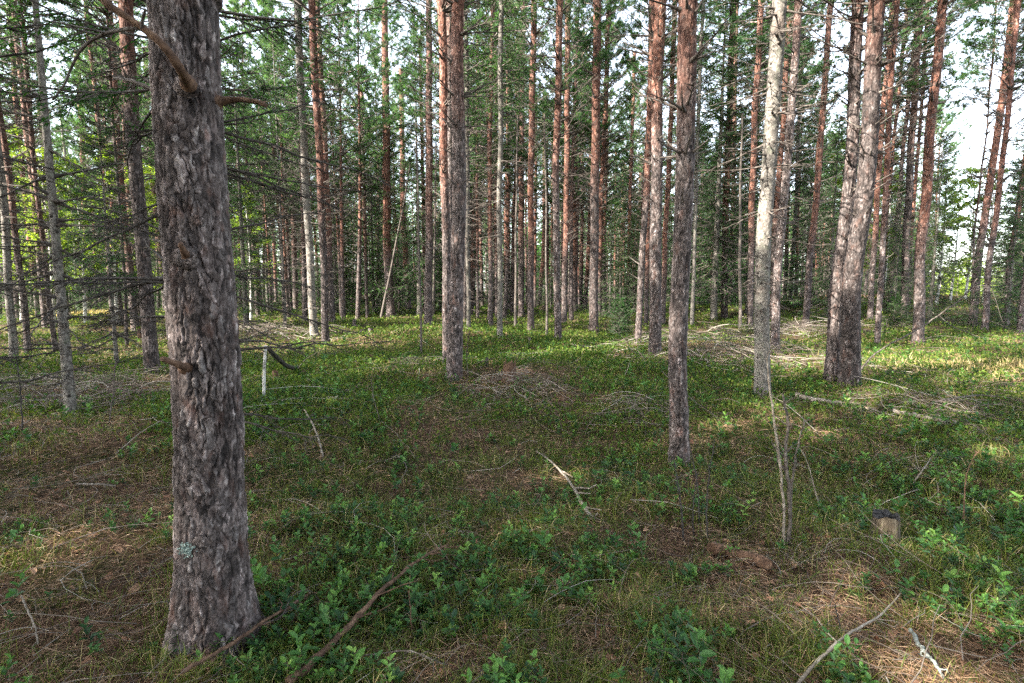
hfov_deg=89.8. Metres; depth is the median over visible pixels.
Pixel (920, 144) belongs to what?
pine tree
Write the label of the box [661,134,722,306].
spruce tree
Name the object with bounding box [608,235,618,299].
spruce tree
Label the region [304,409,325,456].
fallen branch
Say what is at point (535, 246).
pine tree
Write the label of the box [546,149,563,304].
pine tree
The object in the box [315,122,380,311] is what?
spruce tree
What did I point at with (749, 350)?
brushwood
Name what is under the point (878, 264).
spruce tree
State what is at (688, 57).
pine tree
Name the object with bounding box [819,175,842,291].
pine tree
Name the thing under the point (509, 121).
pine tree
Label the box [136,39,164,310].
pine tree
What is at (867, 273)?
pine tree
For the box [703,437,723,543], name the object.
bare sapling
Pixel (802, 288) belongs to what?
spruce tree
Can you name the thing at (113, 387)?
bare sapling
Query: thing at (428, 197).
pine tree
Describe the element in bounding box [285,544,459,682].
fallen branch
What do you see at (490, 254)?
pine tree
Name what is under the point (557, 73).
pine tree
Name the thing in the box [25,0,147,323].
pine tree
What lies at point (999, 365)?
dry heather
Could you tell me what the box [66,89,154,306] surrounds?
pine tree
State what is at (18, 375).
bare sapling
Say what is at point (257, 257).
pine tree
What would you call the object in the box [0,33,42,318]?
pine tree
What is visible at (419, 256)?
dead sapling
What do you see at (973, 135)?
sky
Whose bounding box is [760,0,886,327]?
pine tree
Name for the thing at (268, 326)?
brushwood
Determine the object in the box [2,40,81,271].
pine tree
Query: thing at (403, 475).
fallen branch
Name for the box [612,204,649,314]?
spruce tree
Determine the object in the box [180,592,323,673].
fallen branch
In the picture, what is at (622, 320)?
spruce tree
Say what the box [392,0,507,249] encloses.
pine tree
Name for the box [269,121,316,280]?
pine tree
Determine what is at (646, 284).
pine tree
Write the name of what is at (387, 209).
pine tree
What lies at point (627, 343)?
fallen branch
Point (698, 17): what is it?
pine tree
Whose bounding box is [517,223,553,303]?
spruce tree
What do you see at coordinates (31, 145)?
pine tree
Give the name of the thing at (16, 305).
spruce tree
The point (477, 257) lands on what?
pine tree
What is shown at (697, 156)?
spruce tree
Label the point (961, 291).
distant forest
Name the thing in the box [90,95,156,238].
pine tree
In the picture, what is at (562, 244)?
pine tree
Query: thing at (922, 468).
fallen branch
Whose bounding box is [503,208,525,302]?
spruce tree
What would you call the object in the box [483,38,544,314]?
pine tree
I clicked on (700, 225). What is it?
pine tree
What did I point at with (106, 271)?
spruce tree
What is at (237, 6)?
pine tree
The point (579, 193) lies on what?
pine tree
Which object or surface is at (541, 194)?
pine tree
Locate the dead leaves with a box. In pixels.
[0,366,1023,682]
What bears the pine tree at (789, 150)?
on the ground at (378, 475)
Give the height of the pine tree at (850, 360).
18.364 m
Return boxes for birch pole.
[262,345,266,397]
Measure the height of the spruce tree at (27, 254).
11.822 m
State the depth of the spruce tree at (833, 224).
22.90 m
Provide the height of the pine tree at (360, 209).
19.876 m
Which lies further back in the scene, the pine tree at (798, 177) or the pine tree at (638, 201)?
the pine tree at (638, 201)
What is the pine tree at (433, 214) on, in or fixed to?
on the ground at (378, 475)
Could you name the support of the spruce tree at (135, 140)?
on the ground at (378, 475)
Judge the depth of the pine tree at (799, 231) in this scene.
69.81 m
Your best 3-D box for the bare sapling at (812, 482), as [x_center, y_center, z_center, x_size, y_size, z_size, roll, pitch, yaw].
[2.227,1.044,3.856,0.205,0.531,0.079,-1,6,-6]
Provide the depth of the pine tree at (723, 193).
42.64 m
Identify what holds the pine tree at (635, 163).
on the ground at (378, 475)
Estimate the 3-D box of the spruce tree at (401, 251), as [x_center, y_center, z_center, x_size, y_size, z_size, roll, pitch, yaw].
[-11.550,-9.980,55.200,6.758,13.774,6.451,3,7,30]
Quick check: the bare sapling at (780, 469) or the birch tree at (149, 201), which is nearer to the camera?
the bare sapling at (780, 469)
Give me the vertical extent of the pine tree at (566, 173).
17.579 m
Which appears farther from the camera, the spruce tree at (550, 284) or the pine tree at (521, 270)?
the spruce tree at (550, 284)
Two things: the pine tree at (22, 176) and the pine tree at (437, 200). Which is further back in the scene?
the pine tree at (437, 200)
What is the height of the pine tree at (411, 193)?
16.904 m
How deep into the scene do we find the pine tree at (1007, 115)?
17.07 m
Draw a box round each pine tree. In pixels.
[0,0,46,318]
[0,0,64,318]
[0,0,75,328]
[0,0,103,351]
[0,3,61,353]
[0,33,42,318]
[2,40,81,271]
[6,104,50,305]
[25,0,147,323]
[26,110,78,229]
[41,0,153,314]
[42,0,271,667]
[44,0,154,330]
[45,0,150,346]
[48,43,151,308]
[50,36,97,307]
[51,127,81,301]
[53,6,150,315]
[53,81,115,307]
[54,123,89,267]
[60,0,160,374]
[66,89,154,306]
[70,140,103,301]
[74,53,155,249]
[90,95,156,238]
[99,48,225,211]
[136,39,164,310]
[140,108,159,308]
[146,23,246,176]
[219,0,290,316]
[222,71,241,202]
[223,23,315,318]
[224,109,253,232]
[227,107,294,312]
[229,91,268,308]
[230,145,268,302]
[230,161,245,300]
[231,0,313,313]
[232,67,290,313]
[232,108,245,303]
[235,35,336,311]
[240,0,348,320]
[243,177,275,291]
[261,0,375,345]
[266,0,381,323]
[268,83,316,310]
[268,194,278,299]
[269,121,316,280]
[283,90,329,301]
[283,99,320,310]
[289,170,316,280]
[291,0,396,319]
[292,43,362,315]
[296,136,316,306]
[322,0,407,319]
[327,49,409,317]
[344,92,379,305]
[344,178,374,278]
[345,46,417,309]
[346,127,381,300]
[348,0,418,316]
[361,108,399,306]
[368,0,483,324]
[375,102,412,303]
[379,68,420,309]
[391,0,483,364]
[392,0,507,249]
[392,23,439,311]
[393,168,433,301]
[401,13,494,314]
[404,0,518,381]
[406,163,441,288]
[420,0,505,321]
[420,160,441,305]
[432,0,526,317]
[437,94,514,315]
[464,0,530,325]
[464,0,540,319]
[469,0,527,316]
[469,0,548,318]
[470,74,527,314]
[472,133,486,303]
[479,142,492,304]
[481,60,546,309]
[482,40,528,311]
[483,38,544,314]
[489,0,579,331]
[497,0,553,317]
[505,83,552,306]
[511,84,571,310]
[513,0,612,338]
[517,203,541,296]
[519,0,619,320]
[524,0,613,321]
[524,90,551,308]
[537,26,620,311]
[537,96,561,304]
[537,205,560,299]
[540,60,590,311]
[541,121,561,303]
[545,0,648,332]
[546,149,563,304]
[547,35,612,311]
[549,123,585,306]
[559,64,613,309]
[559,109,621,272]
[560,149,588,306]
[563,0,646,316]
[563,95,624,309]
[570,19,647,313]
[584,89,639,263]
[587,123,626,304]
[593,0,707,345]
[605,0,677,323]
[606,164,624,303]
[607,147,627,298]
[608,53,650,312]
[608,93,650,295]
[612,66,674,245]
[613,171,626,294]
[618,132,643,300]
[624,0,708,354]
[624,157,641,261]
[625,0,724,323]
[632,0,735,467]
[637,49,708,285]
[637,154,674,269]
[662,138,699,250]
[663,0,738,281]
[696,0,768,317]
[696,165,721,288]
[699,138,730,242]
[703,0,765,305]
[704,125,747,302]
[704,163,730,301]
[705,0,827,327]
[724,20,809,204]
[734,0,845,350]
[736,0,837,319]
[739,17,831,239]
[744,33,832,269]
[750,0,842,302]
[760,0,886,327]
[777,34,840,295]
[782,187,793,273]
[785,53,860,308]
[788,0,951,381]
[789,187,808,279]
[794,132,834,295]
[795,114,837,260]
[796,0,949,386]
[800,94,842,294]
[809,0,957,345]
[819,132,841,295]
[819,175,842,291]
[824,88,861,235]
[832,0,936,318]
[834,68,917,295]
[835,76,902,260]
[842,3,963,304]
[861,0,1006,343]
[864,0,995,314]
[873,87,923,257]
[881,1,970,305]
[885,1,982,304]
[899,104,975,277]
[914,85,973,284]
[936,0,1023,326]
[945,0,1023,301]
[947,0,1023,331]
[969,12,1023,333]
[975,1,1023,324]
[1013,106,1023,213]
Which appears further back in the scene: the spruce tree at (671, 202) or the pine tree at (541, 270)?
the pine tree at (541, 270)
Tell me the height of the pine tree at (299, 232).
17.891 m
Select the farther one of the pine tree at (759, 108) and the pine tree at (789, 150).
the pine tree at (759, 108)
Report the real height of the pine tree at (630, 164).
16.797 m
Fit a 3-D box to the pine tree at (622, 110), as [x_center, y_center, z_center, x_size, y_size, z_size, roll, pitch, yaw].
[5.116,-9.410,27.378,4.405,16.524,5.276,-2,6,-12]
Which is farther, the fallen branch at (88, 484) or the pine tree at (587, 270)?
the pine tree at (587, 270)
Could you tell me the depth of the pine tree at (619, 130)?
39.37 m
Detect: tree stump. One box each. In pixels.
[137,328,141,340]
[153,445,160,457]
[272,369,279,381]
[501,357,515,383]
[868,509,903,548]
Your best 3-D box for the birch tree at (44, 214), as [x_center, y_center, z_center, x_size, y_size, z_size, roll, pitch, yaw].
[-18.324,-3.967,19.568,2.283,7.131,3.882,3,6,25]
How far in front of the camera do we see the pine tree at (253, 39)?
29.24 m
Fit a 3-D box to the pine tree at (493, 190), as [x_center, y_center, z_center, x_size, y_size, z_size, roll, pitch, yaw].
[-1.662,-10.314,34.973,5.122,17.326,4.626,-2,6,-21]
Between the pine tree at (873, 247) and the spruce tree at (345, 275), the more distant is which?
the spruce tree at (345, 275)
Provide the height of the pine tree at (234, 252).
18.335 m
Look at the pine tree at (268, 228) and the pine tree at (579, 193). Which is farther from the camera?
the pine tree at (268, 228)
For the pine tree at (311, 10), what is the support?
on the ground at (378, 475)
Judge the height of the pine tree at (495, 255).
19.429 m
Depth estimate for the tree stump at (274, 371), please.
8.38 m
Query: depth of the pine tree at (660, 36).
11.02 m
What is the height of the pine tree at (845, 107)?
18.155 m
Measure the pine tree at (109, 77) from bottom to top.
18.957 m
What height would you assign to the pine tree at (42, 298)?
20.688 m
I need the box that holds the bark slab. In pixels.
[706,542,772,568]
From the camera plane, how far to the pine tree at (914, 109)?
22.27 m
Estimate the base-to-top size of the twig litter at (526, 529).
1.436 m
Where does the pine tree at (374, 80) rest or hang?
on the ground at (378, 475)
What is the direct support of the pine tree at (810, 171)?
on the ground at (378, 475)
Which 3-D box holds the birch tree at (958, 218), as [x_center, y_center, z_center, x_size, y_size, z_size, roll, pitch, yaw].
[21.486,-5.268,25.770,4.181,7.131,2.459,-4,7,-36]
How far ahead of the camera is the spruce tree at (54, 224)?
6.26 m
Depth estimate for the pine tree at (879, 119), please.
33.37 m
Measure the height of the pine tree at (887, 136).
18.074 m
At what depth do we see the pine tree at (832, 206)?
52.74 m
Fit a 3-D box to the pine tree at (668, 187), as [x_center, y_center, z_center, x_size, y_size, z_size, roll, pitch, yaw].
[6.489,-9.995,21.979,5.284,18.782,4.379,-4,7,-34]
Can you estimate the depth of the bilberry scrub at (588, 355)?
8.66 m
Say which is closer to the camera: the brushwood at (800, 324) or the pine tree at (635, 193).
the brushwood at (800, 324)
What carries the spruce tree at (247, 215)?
on the ground at (378, 475)
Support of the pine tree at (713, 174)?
on the ground at (378, 475)
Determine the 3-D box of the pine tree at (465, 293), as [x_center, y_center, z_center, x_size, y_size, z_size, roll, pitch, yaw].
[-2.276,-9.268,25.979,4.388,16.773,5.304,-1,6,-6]
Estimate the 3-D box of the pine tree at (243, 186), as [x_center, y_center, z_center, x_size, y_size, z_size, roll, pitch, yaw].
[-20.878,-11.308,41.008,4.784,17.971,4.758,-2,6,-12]
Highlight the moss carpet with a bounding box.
[0,318,1023,682]
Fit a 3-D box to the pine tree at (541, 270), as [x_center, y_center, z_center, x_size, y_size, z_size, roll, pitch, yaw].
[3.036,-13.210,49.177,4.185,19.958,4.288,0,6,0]
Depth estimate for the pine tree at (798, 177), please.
26.63 m
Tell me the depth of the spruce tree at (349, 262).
57.43 m
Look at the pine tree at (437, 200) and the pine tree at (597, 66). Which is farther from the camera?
the pine tree at (437, 200)
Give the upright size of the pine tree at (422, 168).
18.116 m
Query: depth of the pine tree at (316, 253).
36.98 m
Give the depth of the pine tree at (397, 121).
44.08 m
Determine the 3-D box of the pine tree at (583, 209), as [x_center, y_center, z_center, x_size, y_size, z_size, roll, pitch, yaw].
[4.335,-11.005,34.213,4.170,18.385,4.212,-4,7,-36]
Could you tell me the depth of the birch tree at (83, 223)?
20.43 m
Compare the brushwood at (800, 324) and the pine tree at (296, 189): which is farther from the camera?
the pine tree at (296, 189)
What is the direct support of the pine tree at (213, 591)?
on the ground at (378, 475)
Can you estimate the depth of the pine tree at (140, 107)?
33.51 m
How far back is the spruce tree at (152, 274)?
43.82 m
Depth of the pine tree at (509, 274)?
40.95 m
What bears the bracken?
on the ground at (378, 475)
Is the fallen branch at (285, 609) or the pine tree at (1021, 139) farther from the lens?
the pine tree at (1021, 139)
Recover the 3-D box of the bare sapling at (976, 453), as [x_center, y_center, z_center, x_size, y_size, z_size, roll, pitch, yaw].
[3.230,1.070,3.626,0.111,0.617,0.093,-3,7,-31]
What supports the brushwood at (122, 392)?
on the ground at (378, 475)
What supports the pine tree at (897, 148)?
on the ground at (378, 475)
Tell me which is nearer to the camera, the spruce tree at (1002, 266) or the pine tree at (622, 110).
the pine tree at (622, 110)
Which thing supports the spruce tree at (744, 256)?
on the ground at (378, 475)
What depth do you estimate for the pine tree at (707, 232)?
51.36 m
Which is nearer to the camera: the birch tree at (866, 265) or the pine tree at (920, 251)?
the pine tree at (920, 251)
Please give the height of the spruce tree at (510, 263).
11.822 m
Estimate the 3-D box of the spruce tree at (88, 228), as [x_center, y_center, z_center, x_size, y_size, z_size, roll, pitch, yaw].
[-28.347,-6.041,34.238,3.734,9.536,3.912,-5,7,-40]
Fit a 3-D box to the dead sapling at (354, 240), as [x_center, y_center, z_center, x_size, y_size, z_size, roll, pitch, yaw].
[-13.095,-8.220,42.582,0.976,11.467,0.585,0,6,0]
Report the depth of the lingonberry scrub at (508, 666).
3.23 m
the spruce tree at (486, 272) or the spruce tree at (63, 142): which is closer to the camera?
the spruce tree at (63, 142)
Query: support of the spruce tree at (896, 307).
on the ground at (378, 475)
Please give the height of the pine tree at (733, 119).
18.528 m
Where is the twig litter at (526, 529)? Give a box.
[0,297,1023,682]
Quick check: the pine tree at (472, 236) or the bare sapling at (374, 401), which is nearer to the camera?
the bare sapling at (374, 401)
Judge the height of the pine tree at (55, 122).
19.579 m
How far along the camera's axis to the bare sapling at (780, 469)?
3.31 m
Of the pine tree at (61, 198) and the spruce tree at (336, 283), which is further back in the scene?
the pine tree at (61, 198)
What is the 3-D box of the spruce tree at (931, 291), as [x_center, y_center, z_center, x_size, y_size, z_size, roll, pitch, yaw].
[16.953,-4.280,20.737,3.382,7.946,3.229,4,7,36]
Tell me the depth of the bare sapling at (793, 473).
3.40 m
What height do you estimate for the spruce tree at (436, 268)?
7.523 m
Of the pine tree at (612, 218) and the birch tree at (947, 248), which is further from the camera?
the pine tree at (612, 218)
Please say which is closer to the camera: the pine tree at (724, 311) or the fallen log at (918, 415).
the fallen log at (918, 415)
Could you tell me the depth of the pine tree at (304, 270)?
24.27 m
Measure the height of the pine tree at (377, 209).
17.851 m
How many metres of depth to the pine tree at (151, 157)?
26.57 m
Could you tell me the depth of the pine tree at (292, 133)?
27.00 m
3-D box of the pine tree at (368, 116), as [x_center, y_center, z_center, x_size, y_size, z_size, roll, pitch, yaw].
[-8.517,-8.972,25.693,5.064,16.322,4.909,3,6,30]
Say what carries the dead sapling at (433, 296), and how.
on the ground at (378, 475)
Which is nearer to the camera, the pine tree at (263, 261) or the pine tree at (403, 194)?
the pine tree at (263, 261)
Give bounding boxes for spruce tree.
[0,0,78,359]
[0,0,147,447]
[0,0,159,417]
[0,0,440,455]
[0,118,39,317]
[1,172,80,310]
[22,84,165,361]
[28,157,109,319]
[50,79,89,308]
[67,184,108,310]
[98,215,122,300]
[118,201,164,313]
[149,204,161,306]
[220,22,298,327]
[227,3,332,325]
[230,83,268,311]
[244,77,277,311]
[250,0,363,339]
[273,221,301,305]
[280,223,301,303]
[289,112,384,314]
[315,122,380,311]
[319,196,364,312]
[335,174,355,258]
[338,208,363,301]
[344,126,404,311]
[349,114,422,315]
[365,18,442,315]
[370,184,421,303]
[394,215,416,304]
[421,0,516,328]
[421,218,441,311]
[432,55,517,313]
[432,216,441,312]
[463,0,553,337]
[479,224,493,303]
[484,189,527,309]
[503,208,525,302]
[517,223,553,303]
[535,211,568,308]
[548,230,568,301]
[574,195,643,317]
[597,287,643,337]
[605,165,649,307]
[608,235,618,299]
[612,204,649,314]
[631,45,736,304]
[649,0,801,319]
[649,194,672,294]
[649,204,672,301]
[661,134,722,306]
[663,0,740,324]
[689,231,720,302]
[695,0,885,397]
[696,0,824,313]
[699,128,770,305]
[770,107,839,308]
[774,18,833,302]
[780,111,878,320]
[781,188,827,297]
[862,168,913,295]
[862,203,912,294]
[866,181,925,312]
[874,279,912,326]
[884,133,981,324]
[912,169,959,294]
[941,159,1023,329]
[954,125,1023,315]
[981,159,1023,298]
[982,184,1022,296]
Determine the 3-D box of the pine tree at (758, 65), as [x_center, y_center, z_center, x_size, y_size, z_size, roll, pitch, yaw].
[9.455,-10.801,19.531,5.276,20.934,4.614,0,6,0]
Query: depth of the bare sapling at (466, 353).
8.05 m
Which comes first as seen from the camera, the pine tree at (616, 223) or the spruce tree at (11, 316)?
the spruce tree at (11, 316)
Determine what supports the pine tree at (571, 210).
on the ground at (378, 475)
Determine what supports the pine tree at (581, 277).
on the ground at (378, 475)
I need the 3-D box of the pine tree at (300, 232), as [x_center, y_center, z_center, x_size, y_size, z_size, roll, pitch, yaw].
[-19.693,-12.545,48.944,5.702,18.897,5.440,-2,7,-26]
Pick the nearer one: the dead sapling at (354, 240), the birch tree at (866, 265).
the birch tree at (866, 265)
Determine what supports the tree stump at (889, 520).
on the ground at (378, 475)
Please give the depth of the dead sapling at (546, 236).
16.39 m
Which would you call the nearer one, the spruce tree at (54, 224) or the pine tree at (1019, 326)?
the spruce tree at (54, 224)
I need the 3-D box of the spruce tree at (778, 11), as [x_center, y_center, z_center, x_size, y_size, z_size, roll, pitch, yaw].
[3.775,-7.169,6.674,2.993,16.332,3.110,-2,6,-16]
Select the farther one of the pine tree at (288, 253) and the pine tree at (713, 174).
the pine tree at (713, 174)
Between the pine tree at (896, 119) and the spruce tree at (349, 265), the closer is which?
the pine tree at (896, 119)
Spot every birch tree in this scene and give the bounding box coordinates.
[0,125,50,320]
[0,145,101,325]
[24,153,105,322]
[63,134,161,317]
[124,161,162,290]
[230,186,280,319]
[823,126,900,271]
[864,140,927,285]
[913,166,976,303]
[927,177,1003,302]
[937,166,1004,297]
[946,164,1022,303]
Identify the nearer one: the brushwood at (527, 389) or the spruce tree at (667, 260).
the brushwood at (527, 389)
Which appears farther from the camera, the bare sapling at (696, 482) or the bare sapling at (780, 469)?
the bare sapling at (696, 482)
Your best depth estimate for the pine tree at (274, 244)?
69.24 m
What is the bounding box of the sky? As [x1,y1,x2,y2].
[0,0,1023,290]
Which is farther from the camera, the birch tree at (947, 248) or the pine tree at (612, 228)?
the pine tree at (612, 228)
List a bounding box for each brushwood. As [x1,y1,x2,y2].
[0,361,169,414]
[0,369,284,431]
[134,318,364,345]
[342,353,467,369]
[437,365,585,413]
[559,321,866,360]
[584,386,727,444]
[586,336,986,384]
[616,526,895,623]
[718,316,911,340]
[782,385,1004,429]
[849,382,1023,434]
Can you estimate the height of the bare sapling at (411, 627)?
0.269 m
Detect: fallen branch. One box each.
[20,595,38,647]
[75,483,115,487]
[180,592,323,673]
[247,590,319,627]
[267,348,299,369]
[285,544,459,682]
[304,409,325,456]
[352,640,455,669]
[396,456,410,488]
[536,451,601,519]
[576,322,666,354]
[660,369,740,418]
[796,593,903,682]
[908,452,940,482]
[908,628,948,679]
[916,386,1023,408]
[936,399,1018,444]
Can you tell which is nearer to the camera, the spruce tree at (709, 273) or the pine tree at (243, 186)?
the pine tree at (243, 186)
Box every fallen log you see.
[795,392,843,404]
[892,409,956,423]
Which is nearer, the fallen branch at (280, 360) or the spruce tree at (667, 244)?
the fallen branch at (280, 360)
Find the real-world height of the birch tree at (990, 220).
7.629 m
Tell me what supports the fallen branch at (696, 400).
on the ground at (378, 475)
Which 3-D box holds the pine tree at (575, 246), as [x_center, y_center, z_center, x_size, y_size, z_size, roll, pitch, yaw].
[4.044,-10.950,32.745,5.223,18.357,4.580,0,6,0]
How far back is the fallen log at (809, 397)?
6.89 m
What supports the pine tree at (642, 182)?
on the ground at (378, 475)
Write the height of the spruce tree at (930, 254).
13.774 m
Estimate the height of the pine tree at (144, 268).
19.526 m
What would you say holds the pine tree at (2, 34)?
on the ground at (378, 475)
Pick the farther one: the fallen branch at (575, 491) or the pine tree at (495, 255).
the pine tree at (495, 255)
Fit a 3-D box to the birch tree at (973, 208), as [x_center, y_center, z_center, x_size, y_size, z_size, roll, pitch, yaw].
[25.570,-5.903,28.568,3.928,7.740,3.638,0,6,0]
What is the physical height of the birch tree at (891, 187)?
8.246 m
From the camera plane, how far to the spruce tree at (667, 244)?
60.05 m
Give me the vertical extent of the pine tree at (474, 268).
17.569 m
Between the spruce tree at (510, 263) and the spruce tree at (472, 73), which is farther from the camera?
the spruce tree at (510, 263)
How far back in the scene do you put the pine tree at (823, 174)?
44.55 m
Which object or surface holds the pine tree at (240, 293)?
on the ground at (378, 475)
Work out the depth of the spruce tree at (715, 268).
24.00 m
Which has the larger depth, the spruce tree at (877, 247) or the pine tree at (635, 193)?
the pine tree at (635, 193)
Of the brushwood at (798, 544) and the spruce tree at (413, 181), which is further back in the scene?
the spruce tree at (413, 181)
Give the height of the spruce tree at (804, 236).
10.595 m
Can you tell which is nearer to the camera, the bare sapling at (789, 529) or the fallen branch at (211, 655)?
the fallen branch at (211, 655)
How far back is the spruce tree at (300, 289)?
46.24 m
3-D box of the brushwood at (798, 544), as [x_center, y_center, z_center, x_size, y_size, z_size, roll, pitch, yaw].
[1.632,1.367,3.178,1.939,0.270,1.153,0,6,0]
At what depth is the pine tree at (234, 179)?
36.24 m
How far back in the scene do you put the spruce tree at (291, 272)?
52.52 m
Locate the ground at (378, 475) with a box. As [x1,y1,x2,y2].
[0,291,1023,682]
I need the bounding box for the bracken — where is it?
[792,293,1015,304]
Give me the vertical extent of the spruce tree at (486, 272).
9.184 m
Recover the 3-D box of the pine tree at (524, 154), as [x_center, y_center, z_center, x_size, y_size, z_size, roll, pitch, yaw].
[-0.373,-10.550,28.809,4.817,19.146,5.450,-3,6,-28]
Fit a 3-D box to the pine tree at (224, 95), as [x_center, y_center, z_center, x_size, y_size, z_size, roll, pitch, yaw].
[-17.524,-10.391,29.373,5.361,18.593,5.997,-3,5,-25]
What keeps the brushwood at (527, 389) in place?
on the ground at (378, 475)
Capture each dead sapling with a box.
[351,194,355,306]
[380,162,410,317]
[407,143,422,354]
[432,142,438,315]
[513,114,518,326]
[543,114,549,334]
[733,114,748,328]
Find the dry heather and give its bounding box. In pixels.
[814,350,1023,377]
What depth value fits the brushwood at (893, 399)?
6.67 m
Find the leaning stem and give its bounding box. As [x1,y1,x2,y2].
[861,278,1014,370]
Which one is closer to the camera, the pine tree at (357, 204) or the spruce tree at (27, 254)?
the spruce tree at (27, 254)
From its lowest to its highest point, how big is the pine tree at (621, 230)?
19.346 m
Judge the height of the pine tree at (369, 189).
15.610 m
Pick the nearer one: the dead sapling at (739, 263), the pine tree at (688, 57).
the pine tree at (688, 57)
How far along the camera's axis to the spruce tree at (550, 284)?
42.64 m
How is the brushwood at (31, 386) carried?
on the ground at (378, 475)
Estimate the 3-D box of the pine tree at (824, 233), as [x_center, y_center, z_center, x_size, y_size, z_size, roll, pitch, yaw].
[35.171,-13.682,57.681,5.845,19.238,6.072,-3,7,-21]
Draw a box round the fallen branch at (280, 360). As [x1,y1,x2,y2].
[267,348,299,369]
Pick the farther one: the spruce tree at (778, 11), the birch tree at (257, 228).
the birch tree at (257, 228)
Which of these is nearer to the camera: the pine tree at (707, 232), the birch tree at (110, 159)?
the birch tree at (110, 159)
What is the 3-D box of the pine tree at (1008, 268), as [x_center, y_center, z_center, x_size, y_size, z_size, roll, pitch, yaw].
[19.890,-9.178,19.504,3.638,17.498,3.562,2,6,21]
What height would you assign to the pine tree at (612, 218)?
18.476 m
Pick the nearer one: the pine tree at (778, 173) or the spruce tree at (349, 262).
the pine tree at (778, 173)
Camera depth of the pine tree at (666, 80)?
38.53 m
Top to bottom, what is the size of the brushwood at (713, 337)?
0.739 m
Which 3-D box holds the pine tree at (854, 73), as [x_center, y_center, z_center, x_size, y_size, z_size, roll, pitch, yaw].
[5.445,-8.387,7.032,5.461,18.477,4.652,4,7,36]
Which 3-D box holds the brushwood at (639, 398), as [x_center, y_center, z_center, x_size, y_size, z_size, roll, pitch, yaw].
[1.703,0.871,6.568,1.756,0.415,1.903,-4,7,-37]
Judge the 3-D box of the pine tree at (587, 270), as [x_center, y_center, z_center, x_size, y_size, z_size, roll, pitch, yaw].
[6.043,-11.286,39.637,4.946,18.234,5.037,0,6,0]
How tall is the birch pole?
0.735 m
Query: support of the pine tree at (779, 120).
on the ground at (378, 475)
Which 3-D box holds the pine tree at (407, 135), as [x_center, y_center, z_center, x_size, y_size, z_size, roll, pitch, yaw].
[-3.804,-10.936,32.107,6.000,18.886,5.040,0,6,1]
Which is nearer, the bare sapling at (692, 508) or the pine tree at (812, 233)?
the bare sapling at (692, 508)
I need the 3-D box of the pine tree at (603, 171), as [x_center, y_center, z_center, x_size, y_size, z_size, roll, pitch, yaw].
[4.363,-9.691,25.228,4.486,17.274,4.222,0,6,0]
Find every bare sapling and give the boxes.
[9,342,24,430]
[108,348,123,423]
[371,378,380,421]
[406,589,412,643]
[466,330,469,375]
[673,457,684,541]
[685,432,699,527]
[690,474,697,539]
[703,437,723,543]
[751,338,786,549]
[771,394,797,548]
[788,415,810,512]
[799,448,821,510]
[831,601,842,640]
[962,451,983,519]
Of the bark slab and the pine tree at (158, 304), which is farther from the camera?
the pine tree at (158, 304)
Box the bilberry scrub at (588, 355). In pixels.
[0,295,1023,468]
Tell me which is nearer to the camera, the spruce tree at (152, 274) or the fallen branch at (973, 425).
the fallen branch at (973, 425)
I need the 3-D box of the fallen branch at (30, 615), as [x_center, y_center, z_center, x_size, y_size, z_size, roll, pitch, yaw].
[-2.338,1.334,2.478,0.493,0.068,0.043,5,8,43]
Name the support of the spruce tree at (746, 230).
on the ground at (378, 475)
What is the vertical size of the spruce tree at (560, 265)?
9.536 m
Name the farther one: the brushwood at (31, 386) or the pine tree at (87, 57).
the pine tree at (87, 57)
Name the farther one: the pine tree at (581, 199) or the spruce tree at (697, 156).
the pine tree at (581, 199)
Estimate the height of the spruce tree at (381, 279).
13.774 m
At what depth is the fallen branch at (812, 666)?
2.26 m
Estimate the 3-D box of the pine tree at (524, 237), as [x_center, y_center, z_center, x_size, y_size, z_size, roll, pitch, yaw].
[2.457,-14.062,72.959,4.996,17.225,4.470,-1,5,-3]
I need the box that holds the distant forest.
[26,167,1019,301]
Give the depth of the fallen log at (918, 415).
6.07 m
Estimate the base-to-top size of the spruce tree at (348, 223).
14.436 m
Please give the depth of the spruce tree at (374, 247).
34.98 m
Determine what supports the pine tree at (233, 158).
on the ground at (378, 475)
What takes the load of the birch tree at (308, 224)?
on the ground at (378, 475)
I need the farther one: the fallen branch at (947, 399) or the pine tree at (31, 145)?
the pine tree at (31, 145)
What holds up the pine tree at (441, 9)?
on the ground at (378, 475)
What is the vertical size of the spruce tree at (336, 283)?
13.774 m
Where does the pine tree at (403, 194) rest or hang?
on the ground at (378, 475)
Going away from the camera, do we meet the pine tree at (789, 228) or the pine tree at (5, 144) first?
the pine tree at (5, 144)
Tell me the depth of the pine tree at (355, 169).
48.06 m
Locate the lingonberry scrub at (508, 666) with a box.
[0,324,1023,682]
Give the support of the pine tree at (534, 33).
on the ground at (378, 475)
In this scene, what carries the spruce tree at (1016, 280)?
on the ground at (378, 475)
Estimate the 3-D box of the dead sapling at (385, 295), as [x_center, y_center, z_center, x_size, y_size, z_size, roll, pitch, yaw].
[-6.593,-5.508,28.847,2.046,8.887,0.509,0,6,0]
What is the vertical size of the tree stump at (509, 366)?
0.404 m
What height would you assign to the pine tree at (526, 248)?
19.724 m
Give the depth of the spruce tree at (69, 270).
22.10 m
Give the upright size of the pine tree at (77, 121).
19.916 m
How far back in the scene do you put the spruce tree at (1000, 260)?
55.59 m

